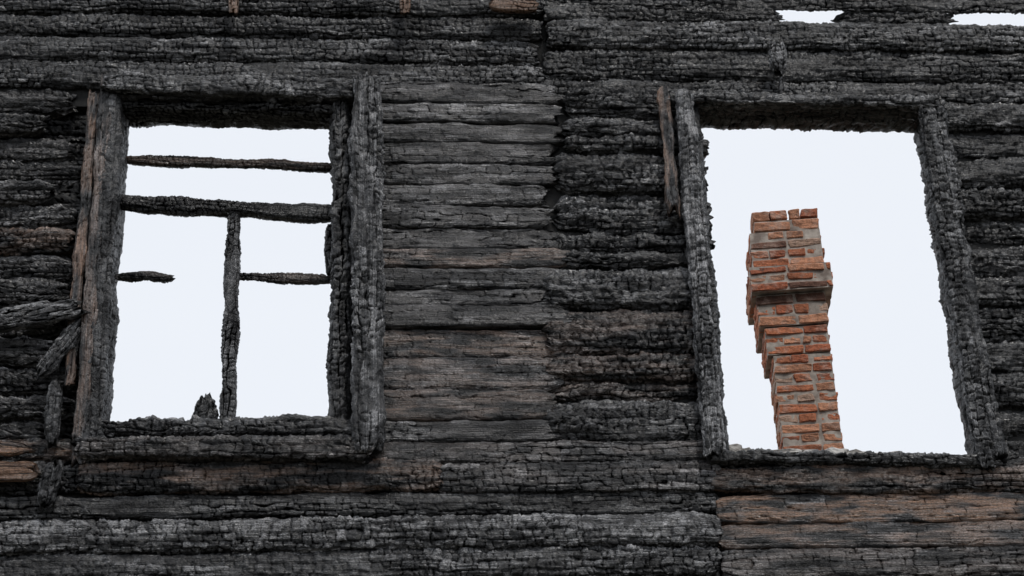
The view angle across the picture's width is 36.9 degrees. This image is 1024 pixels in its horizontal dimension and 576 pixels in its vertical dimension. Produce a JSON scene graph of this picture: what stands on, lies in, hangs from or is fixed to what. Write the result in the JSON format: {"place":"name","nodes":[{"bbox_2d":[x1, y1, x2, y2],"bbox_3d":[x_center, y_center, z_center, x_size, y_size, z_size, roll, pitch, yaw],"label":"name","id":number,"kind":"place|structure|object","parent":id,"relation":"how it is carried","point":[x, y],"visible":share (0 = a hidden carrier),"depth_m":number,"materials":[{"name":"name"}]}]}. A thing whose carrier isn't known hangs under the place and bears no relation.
{"place":"outdoors","nodes":[
{"label":"outdoors","id":0,"kind":"place"},
{"bbox_2d":[110,10,1023,454],"label":"sky","id":1,"kind":"structure","parent":0,"point":[887,327],"materials":[{"name":"white"}]},
{"label":"ground","id":2,"kind":"structure","parent":0,"visible":0},
{"bbox_2d":[0,457,1023,575],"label":"log courses","id":3,"kind":"object","parent":2,"relation":"on","point":[638,518],"visible":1,"depth_m":7.43,"materials":[{"name":"black wood"}]},
{"bbox_2d":[64,70,386,467],"bbox_3d":[-1.462,-0.113,8.022,1.633,2.275,0.416,0,-26,-4],"label":"casement window frame","id":4,"kind":"object","parent":3,"relation":"on","point":[348,114],"visible":1,"depth_m":7.98,"materials":[{"name":"black wood"}]},
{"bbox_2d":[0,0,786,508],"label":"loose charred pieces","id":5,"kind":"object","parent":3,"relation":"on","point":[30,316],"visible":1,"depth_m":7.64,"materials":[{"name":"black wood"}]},
{"bbox_2d":[0,86,1023,490],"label":"rough log courses","id":6,"kind":"object","parent":3,"relation":"on","point":[636,326],"visible":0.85,"depth_m":8.09,"materials":[{"name":"black wood"}]},
{"bbox_2d":[371,81,706,464],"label":"flat hewn logs","id":7,"kind":"object","parent":3,"relation":"on","point":[472,261],"visible":0.9,"depth_m":8.01,"materials":[{"name":"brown wood"}]},
{"bbox_2d":[656,86,1007,470],"bbox_3d":[1.644,-0.044,8.219,1.656,2.273,0.413,0,-26,-4],"label":"empty window frame","id":8,"kind":"object","parent":3,"relation":"on","point":[923,118],"visible":0.95,"depth_m":8.19,"materials":[{"name":"black wood"}]},
{"bbox_2d":[729,444,899,453],"bbox_3d":[1.538,0.843,7.742,0.993,0.112,0.150,0,-26,-4],"label":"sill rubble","id":9,"kind":"object","parent":8,"relation":"on","point":[738,447],"visible":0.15,"depth_m":7.70,"materials":[{"name":"grey stone"}]},
{"bbox_2d":[745,208,843,449],"bbox_3d":[1.984,2.548,9.362,0.570,6.647,0.579,-4,-26,4],"label":"brick chimney","id":10,"kind":"object","parent":2,"relation":"on","point":[789,284],"visible":0.62,"depth_m":10.26,"materials":[{"name":"brick"}]},
{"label":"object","id":11,"kind":"object","parent":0,"visible":0},
{"bbox_2d":[1,491,758,571],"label":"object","id":12,"kind":"object","parent":11,"relation":"on","point":[76,495],"depth_m":7.44,"materials":[{"name":"black wood"}]},
{"bbox_2d":[349,110,697,418],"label":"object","id":13,"kind":"object","parent":12,"relation":"on","point":[553,195],"visible":0.14,"depth_m":8.28,"materials":[{"name":"black wood"}]},
{"bbox_2d":[0,39,735,127],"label":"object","id":14,"kind":"object","parent":13,"relation":"on","point":[80,101],"visible":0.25,"depth_m":8.43,"materials":[{"name":"black wood"}]},
{"bbox_2d":[67,13,547,42],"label":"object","id":15,"kind":"object","parent":14,"relation":"on","point":[543,32],"depth_m":8.77,"materials":[{"name":"black wood"}]},
{"bbox_2d":[0,0,1023,105],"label":"log courses","id":16,"kind":"object","parent":14,"relation":"on","point":[915,48],"visible":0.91,"depth_m":8.68,"materials":[{"name":"black wood"}]},
{"bbox_2d":[948,131,1023,440],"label":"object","id":17,"kind":"object","parent":12,"relation":"on","point":[992,247],"depth_m":8.40,"materials":[{"name":"black wood"}]}
]}

